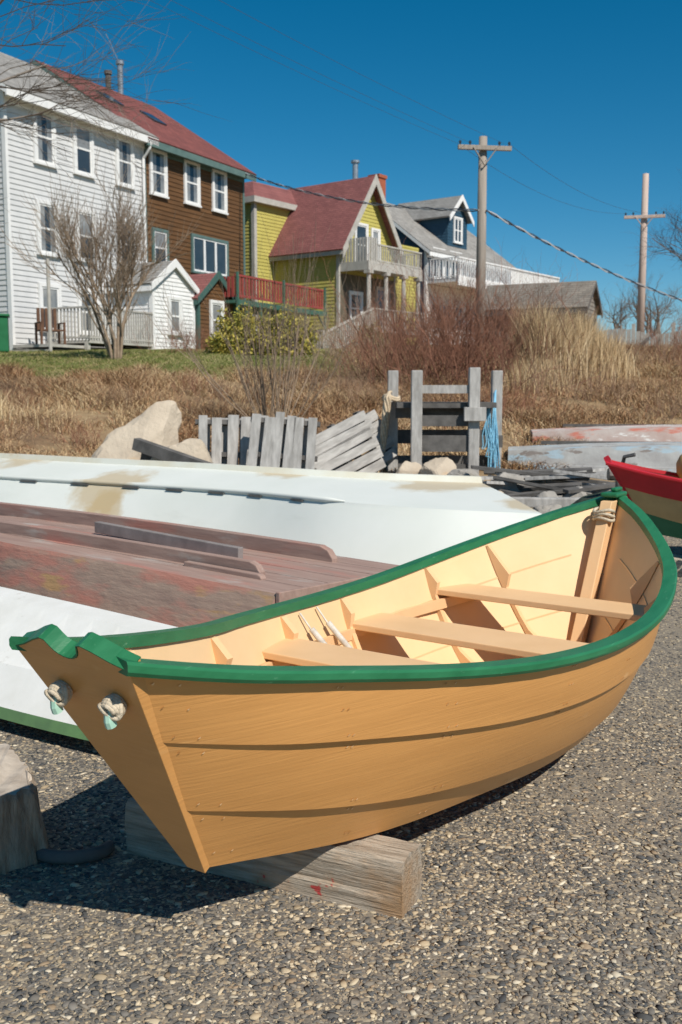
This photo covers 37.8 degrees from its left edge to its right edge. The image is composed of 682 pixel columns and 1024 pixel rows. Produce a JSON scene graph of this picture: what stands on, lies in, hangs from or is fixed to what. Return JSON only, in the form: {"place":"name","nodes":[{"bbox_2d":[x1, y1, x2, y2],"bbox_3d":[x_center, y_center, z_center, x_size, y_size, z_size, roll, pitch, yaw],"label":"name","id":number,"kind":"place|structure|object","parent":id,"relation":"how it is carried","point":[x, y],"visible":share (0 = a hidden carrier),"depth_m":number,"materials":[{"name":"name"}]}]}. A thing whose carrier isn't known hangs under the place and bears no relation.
{"place":"outdoors","nodes":[
{"label":"outdoors","id":0,"kind":"place"},
{"bbox_2d":[0,344,681,1023],"bbox_3d":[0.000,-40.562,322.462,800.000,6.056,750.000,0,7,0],"label":"ground","id":1,"kind":"structure","parent":0,"point":[644,670],"depth_m":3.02,"materials":[{"name":"gravel"}]},
{"bbox_2d":[0,313,9,351],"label":"wheelie bin","id":2,"kind":"object","parent":1,"relation":"on","point":[4,338],"visible":0.93,"depth_m":27.29,"materials":[{"name":"green plastic"}]},
{"bbox_2d":[0,743,48,874],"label":"tree stump","id":3,"kind":"object","parent":1,"relation":"on","point":[23,836],"visible":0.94,"depth_m":3.18,"materials":[{"name":"grey wood"}]},
{"bbox_2d":[0,404,63,443],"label":"bramble","id":4,"kind":"object","parent":1,"relation":"on","point":[28,433],"visible":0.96,"depth_m":13.32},
{"bbox_2d":[0,384,80,428],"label":"reed clump","id":5,"kind":"object","parent":1,"relation":"on","point":[3,407],"visible":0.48,"depth_m":14.67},
{"bbox_2d":[46,258,52,351],"bbox_3d":[-7.950,-5.623,27.121,0.092,2.500,0.092,3,7,22],"label":"wooden post","id":6,"kind":"object","parent":1,"relation":"on","point":[49,310],"visible":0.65,"depth_m":27.09,"materials":[{"name":"grey paint"}]},
{"bbox_2d":[36,840,114,863],"bbox_3d":[-0.880,1.101,3.223,0.282,0.044,0.116,0,7,0],"label":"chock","id":7,"kind":"object","parent":1,"relation":"on","point":[105,849],"visible":0.81,"depth_m":3.18,"materials":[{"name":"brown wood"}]},
{"bbox_2d":[43,413,109,449],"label":"bramble","id":8,"kind":"object","parent":1,"relation":"on","point":[77,433],"visible":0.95,"depth_m":12.94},
{"bbox_2d":[0,52,158,349],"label":"row house","id":9,"kind":"structure","parent":1,"relation":"on","point":[23,286],"depth_m":29.71,"materials":[{"name":"grey"}]},
{"bbox_2d":[32,106,58,168],"bbox_3d":[-8.710,-11.029,29.291,0.095,1.640,0.940,4,8,28],"label":"window","id":10,"kind":"structure","parent":9,"relation":"in","point":[39,159],"depth_m":29.31,"materials":[{"name":"white paint"}]},
{"bbox_2d":[35,199,61,257],"bbox_3d":[-8.710,-8.423,29.606,0.095,1.590,0.940,4,8,28],"label":"window","id":11,"kind":"structure","parent":9,"relation":"in","point":[38,234],"depth_m":29.51,"materials":[{"name":"white paint"}]},
{"bbox_2d":[38,282,62,332],"bbox_3d":[-8.710,-6.115,29.886,0.095,1.440,0.960,4,8,28],"label":"window","id":12,"kind":"structure","parent":9,"relation":"in","point":[56,291],"depth_m":29.90,"materials":[{"name":"white paint"}]},
{"bbox_2d":[72,120,95,178],"bbox_3d":[-7.938,-11.203,30.730,0.095,1.640,0.940,4,8,28],"label":"window","id":13,"kind":"structure","parent":9,"relation":"in","point":[84,158],"depth_m":30.75,"materials":[{"name":"white paint"}]},
{"bbox_2d":[75,208,97,263],"bbox_3d":[-7.938,-8.597,31.045,0.095,1.590,0.940,4,8,28],"label":"window","id":14,"kind":"structure","parent":9,"relation":"in","point":[83,221],"depth_m":30.96,"materials":[{"name":"white paint"}]},
{"bbox_2d":[77,288,98,335],"bbox_3d":[-7.938,-6.289,31.326,0.095,1.440,0.960,4,8,28],"label":"window","id":15,"kind":"structure","parent":9,"relation":"in","point":[79,303],"depth_m":31.24,"materials":[{"name":"white paint"}]},
{"bbox_2d":[115,134,136,189],"bbox_3d":[-7.023,-11.408,32.426,0.095,1.640,0.940,4,8,28],"label":"window","id":16,"kind":"structure","parent":9,"relation":"in","point":[119,156],"depth_m":32.45,"materials":[{"name":"white paint"}]},
{"bbox_2d":[9,306,152,351],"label":"porch deck","id":17,"kind":"structure","parent":1,"relation":"on","point":[80,344],"depth_m":29.37,"materials":[{"name":"grey paint"}]},
{"bbox_2d":[34,308,65,344],"bbox_3d":[-8.323,-5.314,28.474,0.720,1.050,0.600,-5,8,-33],"label":"garden chair","id":18,"kind":"object","parent":17,"relation":"on","point":[39,326],"visible":0.87,"depth_m":28.55,"materials":[{"name":"brown wood"}]},
{"bbox_2d":[0,587,176,740],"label":"overturned dory","id":19,"kind":"object","parent":1,"relation":"on","point":[24,700],"visible":0.47,"depth_m":4.53,"materials":[{"name":"white paint"}]},
{"bbox_2d":[2,146,206,359],"bbox_3d":[-5.516,-6.031,23.466,4.914,5.039,2.778,-3,8,-23],"label":"ornamental tree","id":20,"kind":"object","parent":1,"relation":"on","point":[123,274],"visible":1,"depth_m":23.32,"materials":[{"name":"plant"}]},
{"bbox_2d":[0,0,224,239],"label":"bare tree","id":21,"kind":"object","parent":1,"relation":"on","point":[43,90],"visible":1,"depth_m":14.61,"materials":[{"name":"grey plant"}]},
{"bbox_2d":[78,377,169,410],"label":"bramble","id":22,"kind":"object","parent":1,"relation":"on","point":[125,398],"visible":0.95,"depth_m":15.85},
{"bbox_2d":[91,400,181,459],"bbox_3d":[-2.353,-0.479,11.228,1.084,1.554,0.797,0,7,0],"label":"boulder","id":23,"kind":"object","parent":1,"relation":"on","point":[159,422],"visible":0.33,"depth_m":11.06,"materials":[{"name":"beige stone"}]},
{"bbox_2d":[31,60,256,317],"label":"row house","id":24,"kind":"structure","parent":1,"relation":"on","point":[209,177],"depth_m":36.06,"materials":[{"name":"red"}]},
{"bbox_2d":[149,148,168,198],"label":"window","id":25,"kind":"structure","parent":24,"relation":"in","point":[159,163],"depth_m":33.96,"materials":[{"name":"white paint"}]},
{"bbox_2d":[151,227,168,261],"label":"window","id":26,"kind":"structure","parent":24,"relation":"in","point":[165,232],"depth_m":34.19,"materials":[{"name":"glass"}]},
{"bbox_2d":[183,159,201,207],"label":"window","id":27,"kind":"structure","parent":24,"relation":"in","point":[191,174],"depth_m":35.62,"materials":[{"name":"white paint"}]},
{"bbox_2d":[191,233,228,278],"bbox_3d":[-4.820,-9.447,36.817,0.095,1.390,2.360,4,8,28],"label":"window","id":28,"kind":"structure","parent":24,"relation":"in","point":[207,253],"depth_m":36.76,"materials":[{"name":"glass"}]},
{"bbox_2d":[211,168,228,214],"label":"window","id":29,"kind":"structure","parent":24,"relation":"in","point":[218,182],"depth_m":37.10,"materials":[{"name":"white paint"}]},
{"bbox_2d":[103,259,199,348],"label":"lean shed","id":30,"kind":"structure","parent":1,"relation":"on","point":[182,290],"depth_m":31.97,"materials":[{"name":"white paint"}]},
{"bbox_2d":[167,296,183,335],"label":"window","id":31,"kind":"structure","parent":30,"relation":"in","point":[178,301],"depth_m":32.32,"materials":[{"name":"white paint"}]},
{"bbox_2d":[125,309,210,352],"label":"bramble","id":32,"kind":"object","parent":1,"relation":"on","point":[181,342],"visible":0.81,"depth_m":27.09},
{"bbox_2d":[151,438,212,462],"bbox_3d":[-1.659,-0.426,10.310,0.849,0.678,0.550,0,7,0],"label":"boulder","id":33,"kind":"object","parent":1,"relation":"on","point":[195,447],"visible":0.19,"depth_m":10.17,"materials":[{"name":"beige stone"}]},
{"bbox_2d":[132,438,210,462],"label":"driftwood beam","id":34,"kind":"structure","parent":33,"relation":"on","point":[147,450],"depth_m":10.03,"materials":[{"name":"grey wood"}]},
{"bbox_2d":[0,502,398,626],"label":"overturned skiff","id":35,"kind":"object","parent":1,"relation":"on","point":[176,575],"visible":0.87,"depth_m":5.48,"materials":[{"name":"red paint"}]},
{"bbox_2d":[189,271,239,348],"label":"lean shed","id":36,"kind":"structure","parent":1,"relation":"on","point":[202,314],"depth_m":33.86,"materials":[{"name":"red"}]},
{"bbox_2d":[209,299,225,339],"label":"window","id":37,"kind":"structure","parent":36,"relation":"in","point":[214,305],"depth_m":34.06,"materials":[{"name":"white paint"}]},
{"bbox_2d":[195,415,250,464],"bbox_3d":[-1.250,-0.608,10.648,0.620,0.852,0.132,1,-5,-3],"label":"pallet","id":38,"kind":"object","parent":1,"relation":"on","point":[230,432],"visible":0.45,"depth_m":10.61,"materials":[{"name":"grey wood"}]},
{"bbox_2d":[204,302,270,354],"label":"evergreen bush","id":39,"kind":"object","parent":1,"relation":"on","point":[219,344],"visible":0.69,"depth_m":25.96,"materials":[{"name":"green plant"}]},
{"bbox_2d":[123,205,360,417],"bbox_3d":[-1.218,-2.626,13.760,3.609,3.257,2.358,-3,7,-21],"label":"willow shrub","id":40,"kind":"object","parent":1,"relation":"on","point":[262,389],"visible":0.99,"depth_m":13.83,"materials":[{"name":"plant"}]},
{"bbox_2d":[194,363,306,408],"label":"bramble","id":41,"kind":"object","parent":1,"relation":"on","point":[218,394],"visible":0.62,"depth_m":15.97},
{"bbox_2d":[0,453,540,564],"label":"overturned boat","id":42,"kind":"object","parent":1,"relation":"on","point":[395,518],"visible":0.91,"depth_m":7.39,"materials":[{"name":"white wood"}]},
{"bbox_2d":[125,797,423,918],"bbox_3d":[-0.229,1.043,3.118,0.984,0.179,0.173,3,8,25],"label":"timber block","id":43,"kind":"object","parent":1,"relation":"on","point":[380,874],"depth_m":2.95,"materials":[{"name":"wood"}]},
{"bbox_2d":[224,271,326,345],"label":"raised deck","id":44,"kind":"structure","parent":1,"relation":"on","point":[272,285],"depth_m":36.55,"materials":[{"name":"red paint"}]},
{"bbox_2d":[247,412,319,468],"bbox_3d":[-0.605,-0.580,10.345,0.720,0.901,0.132,4,-3,3],"label":"pallet","id":45,"kind":"object","parent":1,"relation":"on","point":[280,439],"visible":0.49,"depth_m":10.29,"materials":[{"name":"grey wood"}]},
{"bbox_2d":[248,299,318,355],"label":"evergreen bush","id":46,"kind":"object","parent":1,"relation":"on","point":[306,344],"visible":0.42,"depth_m":25.78,"materials":[{"name":"green plant"}]},
{"bbox_2d":[249,343,376,396],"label":"bramble","id":47,"kind":"object","parent":1,"relation":"on","point":[305,375],"visible":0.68,"depth_m":17.18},
{"bbox_2d":[233,268,413,356],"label":"bramble","id":48,"kind":"object","parent":1,"relation":"on","point":[307,334],"visible":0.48,"depth_m":25.51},
{"bbox_2d":[244,160,435,348],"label":"gabled house","id":49,"kind":"structure","parent":1,"relation":"on","point":[290,212],"depth_m":44.28,"materials":[{"name":"yellow"}]},
{"bbox_2d":[354,222,368,260],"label":"window","id":50,"kind":"structure","parent":49,"relation":"in","point":[362,230],"depth_m":44.15,"materials":[{"name":"white paint"}]},
{"bbox_2d":[0,340,681,472],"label":"dry grass","id":51,"kind":"structure","parent":1,"relation":"on","point":[139,373],"depth_m":16.53,"materials":[{"name":"plant"}]},
{"bbox_2d":[280,301,401,366],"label":"bramble","id":52,"kind":"object","parent":1,"relation":"on","point":[342,340],"visible":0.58,"depth_m":22.03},
{"bbox_2d":[314,410,385,471],"bbox_3d":[0.027,-0.643,11.018,0.956,0.698,0.132,-30,11,-32],"label":"pallet","id":53,"kind":"object","parent":1,"relation":"on","point":[345,442],"visible":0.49,"depth_m":11.00,"materials":[{"name":"grey wood"}]},
{"bbox_2d":[272,334,428,386],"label":"bramble","id":54,"kind":"object","parent":1,"relation":"on","point":[373,368],"visible":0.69,"depth_m":18.48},
{"bbox_2d":[288,271,425,355],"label":"bramble","id":55,"kind":"object","parent":1,"relation":"on","point":[359,326],"visible":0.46,"depth_m":24.67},
{"bbox_2d":[332,409,397,469],"bbox_3d":[0.161,-0.688,11.280,0.987,0.602,0.132,-35,8,-33],"label":"pallet","id":56,"kind":"object","parent":1,"relation":"on","point":[389,453],"visible":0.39,"depth_m":11.43,"materials":[{"name":"wood"}]},
{"bbox_2d":[302,356,434,413],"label":"bramble","id":57,"kind":"object","parent":1,"relation":"on","point":[359,389],"visible":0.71,"depth_m":15.35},
{"bbox_2d":[309,281,479,383],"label":"bramble","id":58,"kind":"object","parent":1,"relation":"on","point":[396,354],"visible":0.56,"depth_m":18.86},
{"bbox_2d":[334,270,460,350],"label":"bramble","id":59,"kind":"object","parent":1,"relation":"on","point":[389,319],"visible":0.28,"depth_m":26.42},
{"bbox_2d":[313,217,533,380],"bbox_3d":[1.822,-4.128,20.026,4.669,3.043,5.881,2,7,13],"label":"bramble","id":60,"kind":"object","parent":1,"relation":"on","point":[427,323],"visible":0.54,"depth_m":19.11,"materials":[{"name":"plant"}]},
{"bbox_2d":[364,360,510,401],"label":"bramble","id":61,"kind":"object","parent":1,"relation":"on","point":[424,399],"visible":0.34,"depth_m":15.13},
{"bbox_2d":[420,457,456,474],"bbox_3d":[1.073,-0.380,10.618,0.337,0.400,0.366,-5,8,-33],"label":"rock","id":62,"kind":"object","parent":1,"relation":"on","point":[441,466],"visible":0.41,"depth_m":10.56,"materials":[{"name":"beige stone"}]},
{"bbox_2d":[329,275,556,393],"bbox_3d":[1.735,-3.287,18.187,4.738,2.451,3.761,3,8,25],"label":"bramble","id":63,"kind":"object","parent":1,"relation":"on","point":[425,368],"visible":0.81,"depth_m":18.07,"materials":[{"name":"plant"}]},
{"bbox_2d":[330,263,557,360],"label":"bramble","id":64,"kind":"object","parent":1,"relation":"on","point":[436,317],"visible":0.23,"depth_m":23.23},
{"bbox_2d":[387,367,502,474],"bbox_3d":[1.200,-0.796,11.321,1.320,1.660,0.930,0,7,0],"label":"timber trestle","id":65,"kind":"object","parent":1,"relation":"on","point":[471,413],"visible":0.69,"depth_m":10.97,"materials":[{"name":"grey wood"}]},
{"bbox_2d":[376,391,400,472],"bbox_3d":[0.559,-0.900,11.513,0.228,1.012,0.346,3,8,26],"label":"rope hank","id":66,"kind":"object","parent":65,"relation":"hanging from","point":[387,398],"visible":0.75,"depth_m":11.38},
{"bbox_2d":[481,408,494,457],"bbox_3d":[1.668,-0.921,11.261,0.158,0.615,0.065,1,7,9],"label":"rope hank","id":67,"kind":"object","parent":65,"relation":"hanging from","point":[487,422],"visible":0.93,"depth_m":11.26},
{"bbox_2d":[488,390,499,467],"bbox_3d":[1.749,-0.811,11.426,0.192,1.176,0.088,0,7,0],"label":"rope hank","id":68,"kind":"object","parent":65,"relation":"hanging from","point":[492,461],"visible":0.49,"depth_m":11.43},
{"bbox_2d":[312,229,622,373],"bbox_3d":[2.777,-4.375,20.689,6.208,3.212,4.928,-2,7,-15],"label":"bramble","id":69,"kind":"object","parent":1,"relation":"on","point":[453,311],"visible":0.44,"depth_m":20.38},
{"bbox_2d":[387,195,559,343],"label":"gabled house","id":70,"kind":"structure","parent":1,"relation":"on","point":[434,233],"depth_m":56.38,"materials":[{"name":"grey"}]},
{"bbox_2d":[453,216,462,244],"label":"window","id":71,"kind":"structure","parent":70,"relation":"in","point":[457,221],"depth_m":56.99,"materials":[{"name":"white paint"}]},
{"bbox_2d":[336,246,611,391],"bbox_3d":[2.548,-3.617,18.959,5.228,2.705,4.150,-2,7,-15],"label":"bramble","id":72,"kind":"object","parent":1,"relation":"on","point":[445,338],"visible":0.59,"depth_m":18.60,"materials":[{"name":"plant"}]},
{"bbox_2d":[358,239,591,366],"bbox_3d":[2.951,-4.588,21.423,4.928,3.212,6.208,-1,7,-10],"label":"bramble","id":73,"kind":"object","parent":1,"relation":"on","point":[504,298],"visible":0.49,"depth_m":21.14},
{"bbox_2d":[458,136,511,343],"bbox_3d":[3.859,-7.054,27.286,1.480,6.250,0.410,-1,7,-8],"label":"utility pole","id":74,"kind":"object","parent":1,"relation":"on","point":[483,147],"visible":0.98,"depth_m":27.09,"materials":[{"name":"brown wood"}]},
{"bbox_2d":[245,173,478,211],"bbox_3d":[-0.075,-10.655,32.706,0.069,3.533,14.038,-4,8,-33],"label":"power cable","id":75,"kind":"object","parent":74,"relation":"attached to","point":[408,207],"visible":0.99,"depth_m":31.27,"materials":[{"name":"grey plastic"}]},
{"bbox_2d":[486,210,681,300],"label":"power cable","id":76,"kind":"object","parent":74,"relation":"attached to","point":[542,240],"visible":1,"depth_m":28.85,"materials":[{"name":"grey plastic"}]},
{"bbox_2d":[393,252,605,378],"bbox_3d":[3.094,-3.818,19.788,3.891,2.536,4.901,-6,9,-40],"label":"bramble","id":77,"kind":"object","parent":1,"relation":"on","point":[503,326],"visible":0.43,"depth_m":19.29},
{"bbox_2d":[487,472,524,492],"bbox_3d":[1.659,-0.258,10.145,0.433,0.313,0.342,0,7,0],"label":"rock","id":78,"kind":"object","parent":1,"relation":"on","point":[513,487],"visible":0.33,"depth_m":10.00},
{"bbox_2d":[394,273,627,393],"bbox_3d":[3.200,-3.221,18.428,4.248,2.198,3.372,-5,8,-33],"label":"bramble","id":79,"kind":"object","parent":1,"relation":"on","point":[496,360],"visible":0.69,"depth_m":17.96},
{"bbox_2d":[455,364,579,424],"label":"bramble","id":80,"kind":"object","parent":1,"relation":"on","point":[519,394],"visible":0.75,"depth_m":14.87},
{"bbox_2d":[490,351,585,397],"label":"reed clump","id":81,"kind":"object","parent":1,"relation":"on","point":[524,369],"visible":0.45,"depth_m":17.80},
{"bbox_2d":[517,484,563,493],"bbox_3d":[2.240,-0.221,10.325,1.151,0.032,0.100,5,16,-34],"label":"driftwood plank","id":82,"kind":"object","parent":1,"relation":"on","point":[520,486],"visible":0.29,"depth_m":9.99,"materials":[{"name":"grey wood"}]},
{"bbox_2d":[518,482,581,490],"bbox_3d":[1.958,-0.248,9.987,0.892,0.030,0.100,-3,19,20],"label":"driftwood plank","id":83,"kind":"object","parent":82,"relation":"on","point":[560,485],"visible":0.43,"depth_m":9.91,"materials":[{"name":"grey wood"}]},
{"bbox_2d":[524,466,608,481],"bbox_3d":[2.250,-0.379,10.387,1.454,0.031,0.100,-8,5,-22],"label":"driftwood plank","id":84,"kind":"object","parent":83,"relation":"on","point":[600,469],"visible":0.07,"depth_m":10.52,"materials":[{"name":"grey wood"}]},
{"bbox_2d":[480,474,567,479],"bbox_3d":[1.783,-0.357,10.133,1.214,0.031,0.100,-2,7,-20],"label":"driftwood plank","id":85,"kind":"object","parent":84,"relation":"on","point":[492,478],"visible":0.14,"depth_m":10.01,"materials":[{"name":"grey wood"}]},
{"bbox_2d":[471,465,579,480],"bbox_3d":[1.885,-0.400,10.172,1.113,0.031,0.100,6,10,0],"label":"driftwood plank","id":86,"kind":"object","parent":85,"relation":"on","point":[508,471],"visible":0.64,"depth_m":10.12,"materials":[{"name":"grey wood"}]},
{"bbox_2d":[485,281,602,343],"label":"garden shed","id":87,"kind":"structure","parent":1,"relation":"on","point":[591,300],"depth_m":40.15,"materials":[{"name":"grey wood"}]},
{"bbox_2d":[512,497,580,507],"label":"driftwood beam","id":88,"kind":"structure","parent":1,"relation":"on","point":[532,502],"depth_m":9.30,"materials":[{"name":"grey wood"}]},
{"bbox_2d":[479,297,627,386],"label":"reed clump","id":89,"kind":"object","parent":1,"relation":"on","point":[559,347],"visible":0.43,"depth_m":18.78,"materials":[{"name":"plant"}]},
{"bbox_2d":[482,344,628,402],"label":"bramble","id":90,"kind":"object","parent":1,"relation":"on","point":[556,385],"visible":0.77,"depth_m":16.98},
{"bbox_2d":[508,441,681,480],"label":"derelict skiff","id":91,"kind":"object","parent":1,"relation":"on","point":[652,455],"visible":0.45,"depth_m":11.32,"materials":[{"name":"blue paint"}]},
{"bbox_2d":[548,303,643,383],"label":"reed clump","id":92,"kind":"object","parent":1,"relation":"on","point":[611,348],"visible":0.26,"depth_m":19.37,"materials":[{"name":"plant"}]},
{"bbox_2d":[591,483,610,493],"bbox_3d":[2.599,-0.144,9.827,0.338,0.296,0.293,3,7,22],"label":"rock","id":93,"kind":"object","parent":1,"relation":"on","point":[599,490],"visible":0.09,"depth_m":9.72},
{"bbox_2d":[563,482,614,493],"bbox_3d":[2.736,-0.277,9.773,1.235,0.030,0.100,-8,13,-20],"label":"driftwood plank","id":94,"kind":"object","parent":93,"relation":"on","point":[590,487],"visible":0.36,"depth_m":9.62,"materials":[{"name":"grey wood"}]},
{"bbox_2d":[529,424,681,444],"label":"derelict skiff","id":95,"kind":"object","parent":1,"relation":"on","point":[638,432],"visible":0.34,"depth_m":12.87,"materials":[{"name":"pink paint"}]},
{"bbox_2d":[599,291,635,340],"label":"bare tree","id":96,"kind":"object","parent":1,"relation":"on","point":[621,308],"visible":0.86,"depth_m":43.67,"materials":[{"name":"brown plant"}]},
{"bbox_2d":[563,360,672,405],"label":"bramble","id":97,"kind":"object","parent":1,"relation":"on","point":[614,395],"visible":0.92,"depth_m":16.26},
{"bbox_2d":[593,323,681,347],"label":"board fence","id":98,"kind":"object","parent":1,"relation":"on","point":[633,332],"visible":0.29,"depth_m":32.46,"materials":[{"name":"grey paint"}]},
{"bbox_2d":[611,266,676,336],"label":"bare tree","id":99,"kind":"object","parent":1,"relation":"on","point":[647,323],"visible":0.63,"depth_m":44.67,"materials":[{"name":"brown plant"}]},
{"bbox_2d":[624,173,664,342],"bbox_3d":[11.835,-9.662,39.060,1.540,7.000,0.431,2,7,14],"label":"utility pole","id":100,"kind":"object","parent":1,"relation":"on","point":[644,216],"visible":0.97,"depth_m":38.92,"materials":[{"name":"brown wood"}]},
{"bbox_2d":[610,307,681,375],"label":"bramble","id":101,"kind":"object","parent":1,"relation":"on","point":[664,349],"visible":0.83,"depth_m":21.03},
{"bbox_2d":[615,376,681,423],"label":"bramble","id":102,"kind":"object","parent":1,"relation":"on","point":[672,412],"visible":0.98,"depth_m":14.60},
{"bbox_2d":[625,285,679,339],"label":"bare tree","id":103,"kind":"object","parent":1,"relation":"on","point":[658,317],"visible":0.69,"depth_m":53.75,"materials":[{"name":"brown plant"}]},
{"bbox_2d":[624,170,681,270],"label":"bare tree","id":104,"kind":"object","parent":1,"relation":"on","point":[671,248],"visible":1,"depth_m":35.35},
{"bbox_2d":[630,301,681,363],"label":"bramble","id":105,"kind":"object","parent":1,"relation":"on","point":[676,330],"visible":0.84,"depth_m":23.11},
{"bbox_2d":[673,554,681,576],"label":"timber block","id":106,"kind":"object","parent":1,"relation":"on","point":[678,560],"depth_m":7.42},
{"bbox_2d":[603,455,681,538],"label":"dory","id":107,"kind":"object","parent":106,"relation":"on","point":[655,495],"visible":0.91,"depth_m":7.39,"materials":[{"name":"green paint"}]},
{"label":"driftwood plank","id":108,"kind":"object","parent":1,"relation":"on","visible":0},
{"bbox_2d":[482,481,582,485],"bbox_3d":[2.087,-0.271,10.240,1.496,0.031,0.100,2,-6,-27],"label":"driftwood plank","id":109,"kind":"object","parent":108,"relation":"on","point":[496,483],"visible":0.21,"depth_m":9.93,"materials":[{"name":"grey wood"}]},
{"bbox_2d":[488,474,589,494],"bbox_3d":[2.037,-0.242,9.802,1.214,0.031,0.100,12,0,25],"label":"driftwood plank","id":110,"kind":"object","parent":109,"relation":"on","point":[525,483],"visible":0.57,"depth_m":9.85,"materials":[{"name":"grey wood"}]},
{"bbox_2d":[0,0,681,344],"label":"sky","id":111,"kind":"structure","parent":0,"point":[589,92],"materials":[{"name":"blue"}]},
{"bbox_3d":[0.621,0.894,4.500,0.813,0.144,0.168,5,8,35],"label":"timber block","id":112,"kind":"object","parent":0,"visible":0},
{"bbox_2d":[9,486,676,872],"bbox_3d":[0.415,0.482,3.773,1.348,0.875,3.679,5,8,34],"label":"dory","id":113,"kind":"object","parent":112,"relation":"on","point":[413,690],"visible":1,"depth_m":2.95,"materials":[{"name":"paint"}]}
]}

